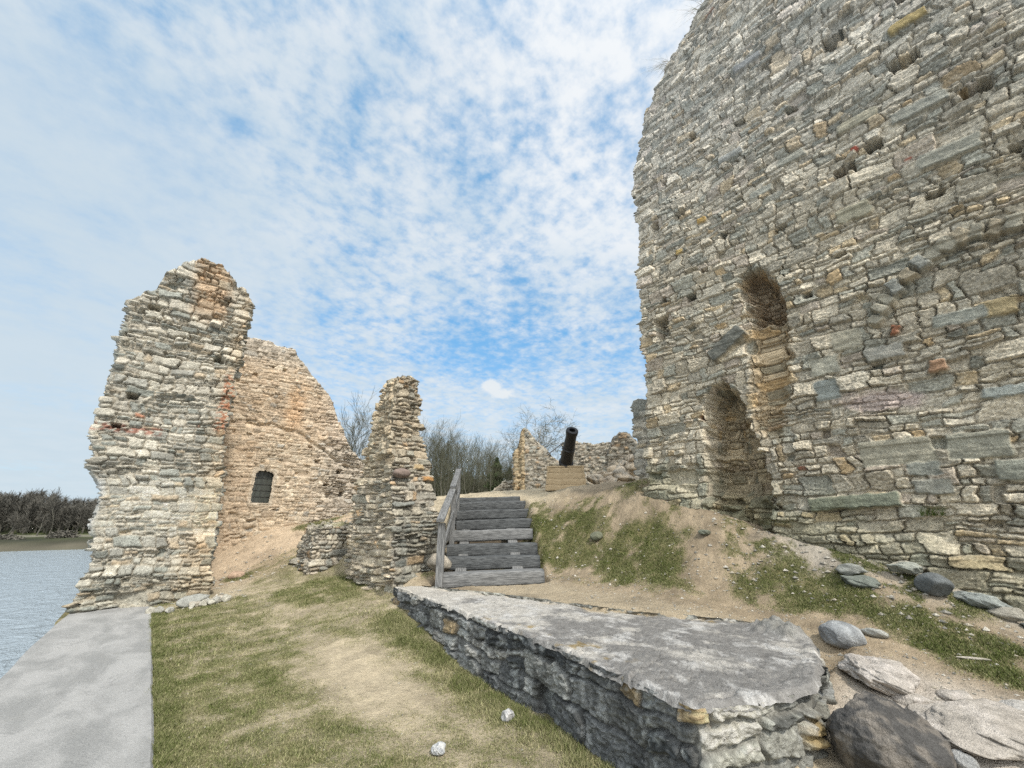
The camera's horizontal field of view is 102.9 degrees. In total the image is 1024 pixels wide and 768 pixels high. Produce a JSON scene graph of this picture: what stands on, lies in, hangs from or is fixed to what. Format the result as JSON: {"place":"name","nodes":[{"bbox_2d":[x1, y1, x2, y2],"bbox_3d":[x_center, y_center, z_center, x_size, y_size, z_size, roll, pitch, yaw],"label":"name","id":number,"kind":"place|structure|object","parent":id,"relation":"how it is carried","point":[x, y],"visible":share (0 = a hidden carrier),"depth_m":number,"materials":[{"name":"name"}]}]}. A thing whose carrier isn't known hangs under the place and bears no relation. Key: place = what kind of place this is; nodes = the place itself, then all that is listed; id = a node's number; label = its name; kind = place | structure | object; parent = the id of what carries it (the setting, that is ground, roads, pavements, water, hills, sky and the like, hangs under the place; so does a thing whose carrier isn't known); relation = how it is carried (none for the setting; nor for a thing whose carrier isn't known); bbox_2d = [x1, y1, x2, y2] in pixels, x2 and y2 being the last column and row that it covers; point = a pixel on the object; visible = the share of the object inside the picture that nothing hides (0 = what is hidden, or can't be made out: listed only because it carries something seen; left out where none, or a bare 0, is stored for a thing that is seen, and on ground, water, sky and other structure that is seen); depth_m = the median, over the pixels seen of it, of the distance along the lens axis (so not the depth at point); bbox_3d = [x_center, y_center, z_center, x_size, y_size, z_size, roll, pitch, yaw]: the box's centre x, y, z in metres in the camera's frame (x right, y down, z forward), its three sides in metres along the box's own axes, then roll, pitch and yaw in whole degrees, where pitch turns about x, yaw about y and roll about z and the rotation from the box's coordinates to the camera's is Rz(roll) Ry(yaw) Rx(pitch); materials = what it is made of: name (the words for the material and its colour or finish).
{"place":"outdoors","nodes":[
{"label":"outdoors","id":0,"kind":"place"},
{"bbox_2d":[0,549,91,677],"bbox_3d":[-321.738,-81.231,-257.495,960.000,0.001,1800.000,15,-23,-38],"label":"water","id":1,"kind":"structure","parent":0,"point":[38,589],"depth_m":24.82,"materials":[{"name":"grey liquid"}]},
{"bbox_2d":[0,523,92,551],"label":"riverbank","id":2,"kind":"structure","parent":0,"point":[32,541],"depth_m":61.84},
{"bbox_2d":[0,533,25,539],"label":"bank bush","id":3,"kind":"object","parent":2,"relation":"on","point":[8,536],"visible":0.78,"depth_m":62.14,"materials":[{"name":"plant"}]},
{"bbox_2d":[5,510,32,533],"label":"bare tree","id":4,"kind":"object","parent":2,"relation":"on","point":[11,520],"visible":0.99,"depth_m":67.08,"materials":[{"name":"brown plant"}]},
{"bbox_2d":[25,511,58,535],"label":"bare tree","id":5,"kind":"object","parent":2,"relation":"on","point":[46,519],"visible":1,"depth_m":69.28,"materials":[{"name":"brown plant"}]},
{"bbox_2d":[33,488,61,532],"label":"bare tree","id":6,"kind":"object","parent":2,"relation":"on","point":[51,502],"visible":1,"depth_m":71.02,"materials":[{"name":"brown plant"}]},
{"bbox_2d":[0,487,98,533],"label":"forest","id":7,"kind":"object","parent":2,"relation":"on","point":[78,513],"visible":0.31,"depth_m":72.35,"materials":[{"name":"plant"}]},
{"bbox_2d":[45,530,80,537],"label":"bank bush","id":8,"kind":"object","parent":2,"relation":"on","point":[61,534],"visible":0.98,"depth_m":66.91,"materials":[{"name":"grey plant"}]},
{"bbox_2d":[0,0,703,506],"label":"sky","id":9,"kind":"structure","parent":0,"point":[437,193],"materials":[{"name":"blue"}]},
{"bbox_2d":[54,477,1023,767],"bbox_3d":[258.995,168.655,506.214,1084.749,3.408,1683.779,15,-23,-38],"label":"ground","id":10,"kind":"structure","parent":0,"point":[356,677],"depth_m":5.31,"materials":[{"name":"soil"}]},
{"bbox_2d":[0,606,153,767],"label":"walkway","id":11,"kind":"structure","parent":10,"relation":"on","point":[73,688],"depth_m":4.00,"materials":[{"name":"concrete"}]},
{"bbox_2d":[145,607,155,613],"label":"rock","id":12,"kind":"object","parent":11,"relation":"on","point":[149,610],"visible":0.72,"depth_m":7.60,"materials":[{"name":"grey stone"}]},
{"bbox_2d":[61,258,255,612],"bbox_3d":[-9.068,1.190,10.931,3.086,8.443,4.760,15,-23,-38],"label":"gatehouse ruin","id":13,"kind":"object","parent":10,"relation":"on","point":[154,466],"visible":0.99,"depth_m":9.16,"materials":[{"name":"stone"}]},
{"bbox_2d":[155,606,164,612],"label":"rock","id":14,"kind":"object","parent":10,"relation":"on","point":[159,608],"visible":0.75,"depth_m":7.68,"materials":[{"name":"grey stone"}]},
{"bbox_2d":[165,607,174,612],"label":"rock","id":15,"kind":"object","parent":10,"relation":"on","point":[169,609],"visible":0.95,"depth_m":7.69,"materials":[{"name":"grey stone"}]},
{"bbox_2d":[176,594,209,607],"bbox_3d":[-6.368,4.330,8.123,0.395,0.255,0.544,-14,-23,36],"label":"rock","id":16,"kind":"object","parent":10,"relation":"on","point":[183,602],"visible":0.74,"depth_m":8.04,"materials":[{"name":"grey stone"}]},
{"bbox_2d":[189,601,200,606],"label":"rock","id":17,"kind":"object","parent":10,"relation":"on","point":[195,602],"visible":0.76,"depth_m":7.94,"materials":[{"name":"grey stone"}]},
{"bbox_2d":[198,600,207,606],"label":"rock","id":18,"kind":"object","parent":10,"relation":"on","point":[202,603],"visible":0.81,"depth_m":7.99,"materials":[{"name":"grey stone"}]},
{"bbox_2d":[207,599,220,604],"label":"rock","id":19,"kind":"object","parent":10,"relation":"on","point":[210,601],"visible":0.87,"depth_m":8.01,"materials":[{"name":"grey stone"}]},
{"bbox_2d":[213,596,220,603],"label":"rock","id":20,"kind":"object","parent":10,"relation":"on","point":[217,598],"visible":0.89,"depth_m":8.07,"materials":[{"name":"grey stone"}]},
{"bbox_2d":[221,594,230,601],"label":"rock","id":21,"kind":"object","parent":10,"relation":"on","point":[225,597],"visible":0.9,"depth_m":8.17,"materials":[{"name":"beige stone"}]},
{"bbox_2d":[228,571,244,578],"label":"rock","id":22,"kind":"object","parent":10,"relation":"on","point":[233,574],"visible":0.8,"depth_m":10.65,"materials":[{"name":"beige stone"}]},
{"bbox_2d":[213,337,364,554],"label":"curtain wall","id":23,"kind":"structure","parent":10,"relation":"on","point":[290,457],"depth_m":14.27,"materials":[{"name":"stone"}]},
{"bbox_2d":[250,470,274,502],"bbox_3d":[-8.510,3.501,13.803,0.600,1.110,0.740,15,-23,-38],"label":"window","id":24,"kind":"structure","parent":23,"relation":"in","point":[262,488],"depth_m":13.69,"materials":[{"name":"stone"}]},
{"bbox_2d":[288,520,352,574],"bbox_3d":[-5.041,4.571,10.904,1.428,1.808,1.561,15,-23,-38],"label":"wall stub","id":25,"kind":"object","parent":10,"relation":"on","point":[323,545],"depth_m":10.52,"materials":[{"name":"stone"}]},
{"bbox_2d":[341,421,368,463],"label":"birch tree","id":26,"kind":"object","parent":10,"relation":"on","point":[360,451],"visible":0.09,"depth_m":28.41,"materials":[{"name":"grey plant"}]},
{"bbox_2d":[337,388,379,459],"bbox_3d":[-11.060,5.039,28.338,5.440,9.553,4.036,-4,-19,13],"label":"birch tree","id":27,"kind":"object","parent":10,"relation":"on","point":[359,432],"visible":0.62,"depth_m":28.53,"materials":[{"name":"grey plant"}]},
{"bbox_2d":[343,374,447,592],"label":"stone pillar","id":28,"kind":"structure","parent":10,"relation":"on","point":[392,535],"depth_m":8.73,"materials":[{"name":"beige stone"}]},
{"bbox_2d":[420,425,439,472],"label":"bare tree","id":29,"kind":"object","parent":10,"relation":"on","point":[428,443],"visible":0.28,"depth_m":39.47,"materials":[{"name":"grey plant"}]},
{"bbox_2d":[421,427,447,459],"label":"bare tree","id":30,"kind":"object","parent":10,"relation":"on","point":[431,437],"visible":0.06,"depth_m":46.75,"materials":[{"name":"grey plant"}]},
{"bbox_2d":[422,417,452,478],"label":"bare tree","id":31,"kind":"object","parent":10,"relation":"on","point":[435,447],"visible":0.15,"depth_m":42.80,"materials":[{"name":"grey plant"}]},
{"bbox_2d":[431,741,445,755],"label":"white rock","id":32,"kind":"object","parent":10,"relation":"on","point":[437,748],"visible":1,"depth_m":3.09,"materials":[{"name":"white stone"}]},
{"bbox_2d":[427,553,451,570],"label":"rock","id":33,"kind":"object","parent":10,"relation":"on","point":[431,562],"visible":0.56,"depth_m":7.93,"materials":[{"name":"beige stone"}]},
{"bbox_2d":[428,430,452,495],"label":"bare tree","id":34,"kind":"object","parent":10,"relation":"on","point":[442,466],"visible":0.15,"depth_m":45.78,"materials":[{"name":"grey plant"}]},
{"bbox_2d":[423,421,464,493],"bbox_3d":[-6.677,7.664,38.753,5.315,10.027,4.943,-17,-25,41],"label":"bare tree","id":35,"kind":"object","parent":10,"relation":"on","point":[439,431],"visible":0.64,"depth_m":39.48,"materials":[{"name":"grey plant"}]},
{"bbox_2d":[425,433,462,494],"bbox_3d":[-5.528,7.121,32.545,3.443,6.985,3.702,-9,-20,25],"label":"bare tree","id":36,"kind":"object","parent":10,"relation":"on","point":[444,461],"visible":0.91,"depth_m":33.01,"materials":[{"name":"grey plant"}]},
{"bbox_2d":[432,443,455,488],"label":"bare tree","id":37,"kind":"object","parent":10,"relation":"on","point":[447,466],"visible":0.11,"depth_m":44.15,"materials":[{"name":"grey plant"}]},
{"bbox_2d":[428,429,460,495],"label":"bare tree","id":38,"kind":"object","parent":10,"relation":"on","point":[440,453],"visible":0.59,"depth_m":38.91,"materials":[{"name":"grey plant"}]},
{"bbox_2d":[422,434,468,492],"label":"bare tree","id":39,"kind":"object","parent":10,"relation":"on","point":[442,456],"visible":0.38,"depth_m":40.36,"materials":[{"name":"grey plant"}]},
{"bbox_2d":[429,422,464,495],"bbox_3d":[-6.890,7.799,39.457,4.793,10.185,5.033,11,-21,-30],"label":"bare tree","id":40,"kind":"object","parent":10,"relation":"on","point":[445,485],"visible":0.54,"depth_m":39.68,"materials":[{"name":"grey plant"}]},
{"bbox_2d":[433,413,466,494],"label":"bare tree","id":41,"kind":"object","parent":10,"relation":"on","point":[451,450],"visible":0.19,"depth_m":49.78,"materials":[{"name":"grey plant"}]},
{"bbox_2d":[434,428,474,481],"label":"bare tree","id":42,"kind":"object","parent":10,"relation":"on","point":[457,459],"visible":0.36,"depth_m":41.75,"materials":[{"name":"grey plant"}]},
{"bbox_2d":[429,466,488,495],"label":"distant wood","id":43,"kind":"object","parent":10,"relation":"on","point":[461,492],"visible":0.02,"depth_m":53.27,"materials":[{"name":"plant"}]},
{"bbox_2d":[440,435,482,493],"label":"bare tree","id":44,"kind":"object","parent":10,"relation":"on","point":[465,463],"visible":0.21,"depth_m":47.25,"materials":[{"name":"grey plant"}]},
{"bbox_2d":[441,440,485,492],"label":"bare tree","id":45,"kind":"object","parent":10,"relation":"on","point":[471,453],"visible":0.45,"depth_m":40.97,"materials":[{"name":"grey plant"}]},
{"bbox_2d":[438,429,489,488],"bbox_3d":[-3.765,7.043,33.044,4.794,7.473,3.634,10,-21,-27],"label":"bare tree","id":46,"kind":"object","parent":10,"relation":"on","point":[461,456],"visible":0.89,"depth_m":33.36,"materials":[{"name":"grey plant"}]},
{"bbox_2d":[450,439,477,493],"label":"bare tree","id":47,"kind":"object","parent":10,"relation":"on","point":[467,469],"visible":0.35,"depth_m":42.58,"materials":[{"name":"grey plant"}]},
{"bbox_2d":[453,450,483,492],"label":"bare tree","id":48,"kind":"object","parent":10,"relation":"on","point":[466,469],"visible":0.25,"depth_m":44.69,"materials":[{"name":"grey plant"}]},
{"bbox_2d":[449,432,491,493],"bbox_3d":[-3.677,7.586,36.542,4.288,8.678,4.084,0,-18,1],"label":"bare tree","id":49,"kind":"object","parent":10,"relation":"on","point":[474,458],"visible":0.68,"depth_m":36.85,"materials":[{"name":"grey plant"}]},
{"bbox_2d":[465,439,497,492],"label":"bare tree","id":50,"kind":"object","parent":10,"relation":"on","point":[486,466],"visible":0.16,"depth_m":50.07,"materials":[{"name":"grey plant"}]},
{"bbox_2d":[468,433,500,492],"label":"bare tree","id":51,"kind":"object","parent":10,"relation":"on","point":[478,466],"visible":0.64,"depth_m":39.82,"materials":[{"name":"grey plant"}]},
{"bbox_2d":[471,443,501,491],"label":"bare tree","id":52,"kind":"object","parent":10,"relation":"on","point":[490,474],"visible":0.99,"depth_m":32.78,"materials":[{"name":"grey plant"}]},
{"bbox_2d":[467,445,509,491],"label":"bare tree","id":53,"kind":"object","parent":10,"relation":"on","point":[488,466],"visible":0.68,"depth_m":39.05,"materials":[{"name":"grey plant"}]},
{"bbox_2d":[471,445,506,490],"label":"bare tree","id":54,"kind":"object","parent":10,"relation":"on","point":[484,468],"visible":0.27,"depth_m":44.37,"materials":[{"name":"grey plant"}]},
{"bbox_2d":[435,468,544,587],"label":"wooden staircase","id":55,"kind":"structure","parent":10,"relation":"on","point":[509,522],"depth_m":8.79,"materials":[{"name":"grey wood"}]},
{"bbox_2d":[471,436,509,491],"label":"bare tree","id":56,"kind":"object","parent":10,"relation":"on","point":[484,459],"visible":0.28,"depth_m":49.92,"materials":[{"name":"grey plant"}]},
{"bbox_2d":[472,439,509,492],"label":"bare tree","id":57,"kind":"object","parent":10,"relation":"on","point":[485,454],"visible":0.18,"depth_m":51.69,"materials":[{"name":"grey plant"}]},
{"bbox_2d":[483,457,503,491],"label":"evergreen tree","id":58,"kind":"object","parent":10,"relation":"on","point":[495,485],"visible":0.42,"depth_m":38.73,"materials":[{"name":"green plant"}]},
{"bbox_2d":[477,435,515,491],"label":"bare tree","id":59,"kind":"object","parent":10,"relation":"on","point":[499,456],"visible":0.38,"depth_m":45.60,"materials":[{"name":"grey plant"}]},
{"bbox_2d":[490,479,512,491],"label":"rubble wall","id":60,"kind":"structure","parent":10,"relation":"on","point":[504,485],"depth_m":23.16,"materials":[{"name":"stone"}]},
{"bbox_2d":[492,451,511,484],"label":"bare tree","id":61,"kind":"object","parent":10,"relation":"on","point":[503,470],"visible":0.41,"depth_m":36.84,"materials":[{"name":"grey plant"}]},
{"bbox_2d":[501,451,512,480],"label":"bare tree","id":62,"kind":"object","parent":10,"relation":"on","point":[508,470],"visible":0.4,"depth_m":35.66,"materials":[{"name":"grey plant"}]},
{"bbox_2d":[501,708,514,721],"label":"white rock","id":63,"kind":"object","parent":10,"relation":"on","point":[507,714],"visible":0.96,"depth_m":3.66,"materials":[{"name":"white stone"}]},
{"bbox_2d":[485,431,555,480],"bbox_3d":[0.991,7.524,35.643,6.205,7.828,4.752,10,-21,-29],"label":"bare tree","id":64,"kind":"object","parent":10,"relation":"on","point":[512,454],"visible":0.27,"depth_m":35.82,"materials":[{"name":"grey plant"}]},
{"bbox_2d":[511,427,558,490],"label":"jagged wall","id":65,"kind":"structure","parent":10,"relation":"on","point":[531,460],"depth_m":21.81,"materials":[{"name":"stone"}]},
{"bbox_2d":[497,398,580,465],"bbox_3d":[2.156,6.373,37.389,9.566,11.118,8.144,-9,-20,26],"label":"bare tree","id":66,"kind":"object","parent":10,"relation":"on","point":[544,434],"visible":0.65,"depth_m":37.95,"materials":[{"name":"grey plant"}]},
{"bbox_2d":[545,466,586,490],"bbox_3d":[1.808,3.217,13.701,1.316,0.777,1.350,-2,-19,7],"label":"plank box","id":67,"kind":"object","parent":10,"relation":"on","point":[569,476],"visible":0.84,"depth_m":13.10,"materials":[{"name":"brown wood"}]},
{"bbox_2d":[547,427,577,472],"bbox_3d":[1.823,2.327,13.303,0.758,1.617,1.744,6,-19,-19],"label":"cannon","id":68,"kind":"object","parent":67,"relation":"on","point":[567,454],"visible":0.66,"depth_m":12.98,"materials":[{"name":"black metal"}]},
{"bbox_2d":[560,441,610,484],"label":"flat topped wall","id":69,"kind":"structure","parent":10,"relation":"on","point":[590,458],"depth_m":23.44,"materials":[{"name":"stone"}]},
{"bbox_2d":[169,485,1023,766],"bbox_3d":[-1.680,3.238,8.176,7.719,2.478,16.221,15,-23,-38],"label":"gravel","id":70,"kind":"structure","parent":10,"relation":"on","point":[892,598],"depth_m":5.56,"materials":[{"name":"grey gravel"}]},
{"bbox_2d":[590,531,602,540],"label":"rock","id":71,"kind":"object","parent":10,"relation":"on","point":[596,536],"visible":0.91,"depth_m":8.25,"materials":[{"name":"grey stone"}]},
{"bbox_2d":[586,454,639,484],"bbox_3d":[3.741,3.034,13.913,2.379,1.290,1.136,1,-18,-2],"label":"rubble heap","id":72,"kind":"object","parent":10,"relation":"on","point":[623,470],"visible":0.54,"depth_m":13.64,"materials":[{"name":"beige stone"}]},
{"bbox_2d":[391,585,836,767],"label":"wall","id":73,"kind":"structure","parent":10,"relation":"on","point":[629,690],"depth_m":3.35,"materials":[{"name":"stone"}]},
{"bbox_2d":[605,432,636,470],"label":"rounded wall","id":74,"kind":"structure","parent":10,"relation":"on","point":[622,444],"depth_m":19.09,"materials":[{"name":"stone"}]},
{"bbox_2d":[698,529,710,534],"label":"rock","id":75,"kind":"object","parent":10,"relation":"on","point":[704,532],"visible":0.99,"depth_m":6.86,"materials":[{"name":"grey stone"}]},
{"bbox_2d":[760,516,792,524],"bbox_3d":[4.253,2.174,6.562,0.639,0.176,0.606,15,-23,-38],"label":"grass tuft","id":76,"kind":"object","parent":10,"relation":"on","point":[775,521],"visible":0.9,"depth_m":6.54,"materials":[{"name":"green plant"}]},
{"bbox_2d":[630,0,1023,611],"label":"tower ruin","id":77,"kind":"object","parent":10,"relation":"on","point":[828,196],"visible":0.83,"depth_m":6.78,"materials":[{"name":"stone"}]},
{"bbox_2d":[630,476,651,484],"bbox_3d":[2.734,2.007,8.633,0.702,0.241,0.667,15,-23,-38],"label":"grass tuft","id":78,"kind":"object","parent":77,"relation":"on","point":[642,480],"visible":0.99,"depth_m":8.59,"materials":[{"name":"green plant"}]},
{"bbox_2d":[643,55,668,76],"bbox_3d":[3.858,-8.615,11.246,0.955,0.349,0.840,-4,-19,11],"label":"grass tuft","id":79,"kind":"object","parent":77,"relation":"on","point":[659,65],"visible":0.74,"depth_m":11.09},
{"bbox_2d":[676,0,703,24],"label":"grass tuft","id":80,"kind":"object","parent":77,"relation":"on","point":[692,7],"visible":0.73,"depth_m":10.57,"materials":[{"name":"plant"}]},
{"bbox_2d":[916,505,946,515],"bbox_3d":[5.426,1.627,5.286,0.464,0.149,0.438,15,-23,-38],"label":"grass tuft","id":81,"kind":"object","parent":77,"relation":"on","point":[934,514],"visible":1,"depth_m":5.29,"materials":[{"name":"green plant"}]},
{"bbox_2d":[818,620,866,648],"bbox_3d":[3.470,2.634,4.283,0.459,0.260,0.371,13,-22,-20],"label":"boulder","id":82,"kind":"object","parent":10,"relation":"on","point":[839,634],"visible":0.95,"depth_m":4.16,"materials":[{"name":"grey stone"}]},
{"bbox_2d":[835,563,868,575],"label":"rock","id":83,"kind":"object","parent":10,"relation":"on","point":[846,569],"visible":1,"depth_m":5.37,"materials":[{"name":"grey stone"}]},
{"bbox_2d":[840,575,880,588],"bbox_3d":[4.484,2.536,5.254,0.411,0.166,0.270,-7,-19,38],"label":"rock","id":84,"kind":"object","parent":10,"relation":"on","point":[861,581],"visible":0.99,"depth_m":5.17,"materials":[{"name":"grey stone"}]},
{"bbox_2d":[860,628,888,638],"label":"rock","id":85,"kind":"object","parent":10,"relation":"on","point":[873,632],"visible":0.97,"depth_m":4.29,"materials":[{"name":"grey stone"}]},
{"bbox_2d":[837,653,920,695],"bbox_3d":[3.120,2.473,3.487,0.547,0.248,0.830,-11,-24,37],"label":"pale rock","id":86,"kind":"object","parent":10,"relation":"on","point":[889,677],"visible":1,"depth_m":3.29,"materials":[{"name":"grey stone"}]},
{"bbox_2d":[826,691,956,767],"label":"boulder","id":87,"kind":"object","parent":10,"relation":"on","point":[867,730],"visible":1,"depth_m":2.47,"materials":[{"name":"grey stone"}]},
{"bbox_2d":[886,562,922,574],"bbox_3d":[4.976,2.330,5.179,0.350,0.150,0.302,-11,-27,31],"label":"rock","id":88,"kind":"object","parent":10,"relation":"on","point":[909,567],"visible":1,"depth_m":5.11,"materials":[{"name":"grey stone"}]},
{"bbox_2d":[891,560,926,571],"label":"rock","id":89,"kind":"object","parent":10,"relation":"on","point":[924,568],"visible":0.16,"depth_m":5.39,"materials":[{"name":"grey stone"}]},
{"bbox_2d":[891,692,936,706],"bbox_3d":[3.115,2.445,3.161,0.299,0.113,0.206,-6,-19,18],"label":"pale rock","id":90,"kind":"object","parent":10,"relation":"on","point":[906,699],"visible":0.49,"depth_m":3.11,"materials":[{"name":"grey stone"}]},
{"bbox_2d":[913,572,954,596],"bbox_3d":[5.032,2.382,4.861,0.318,0.262,0.382,3,-19,-8],"label":"rock","id":91,"kind":"object","parent":10,"relation":"on","point":[933,584],"visible":1,"depth_m":4.77,"materials":[{"name":"grey stone"}]},
{"bbox_2d":[935,689,972,700],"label":"pale rock","id":92,"kind":"object","parent":10,"relation":"on","point":[948,695],"visible":0.61,"depth_m":3.19,"materials":[{"name":"grey stone"}]},
{"bbox_2d":[907,698,1023,760],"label":"pale rock","id":93,"kind":"object","parent":10,"relation":"on","point":[987,728],"visible":0.91,"depth_m":2.70,"materials":[{"name":"grey stone"}]},
{"bbox_2d":[998,699,1023,710],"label":"rock","id":94,"kind":"object","parent":93,"relation":"on","point":[1017,704],"visible":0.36,"depth_m":3.01,"materials":[{"name":"grey stone"}]},
{"bbox_2d":[952,749,979,767],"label":"rock","id":95,"kind":"object","parent":10,"relation":"on","point":[963,759],"visible":0.88,"depth_m":2.50,"materials":[{"name":"grey stone"}]},
{"bbox_2d":[956,656,990,660],"bbox_3d":[4.313,2.564,3.813,0.262,0.024,0.024,-7,-20,20],"label":"stick","id":96,"kind":"object","parent":10,"relation":"on","point":[971,658],"visible":1,"depth_m":3.81,"materials":[{"name":"grey wood"}]},
{"bbox_2d":[952,591,1011,608],"bbox_3d":[5.369,2.496,4.708,0.325,0.165,0.469,6,-19,-17],"label":"rock","id":97,"kind":"object","parent":10,"relation":"on","point":[980,600],"visible":0.92,"depth_m":4.62,"materials":[{"name":"grey stone"}]},
{"bbox_2d":[986,607,1023,621],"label":"rock","id":98,"kind":"object","parent":10,"relation":"on","point":[1012,614],"visible":0.88,"depth_m":4.45,"materials":[{"name":"grey stone"}]},
{"bbox_2d":[144,479,1023,767],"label":"grass","id":99,"kind":"structure","parent":0,"point":[164,743],"depth_m":4.57,"materials":[{"name":"green plant"}]}
]}

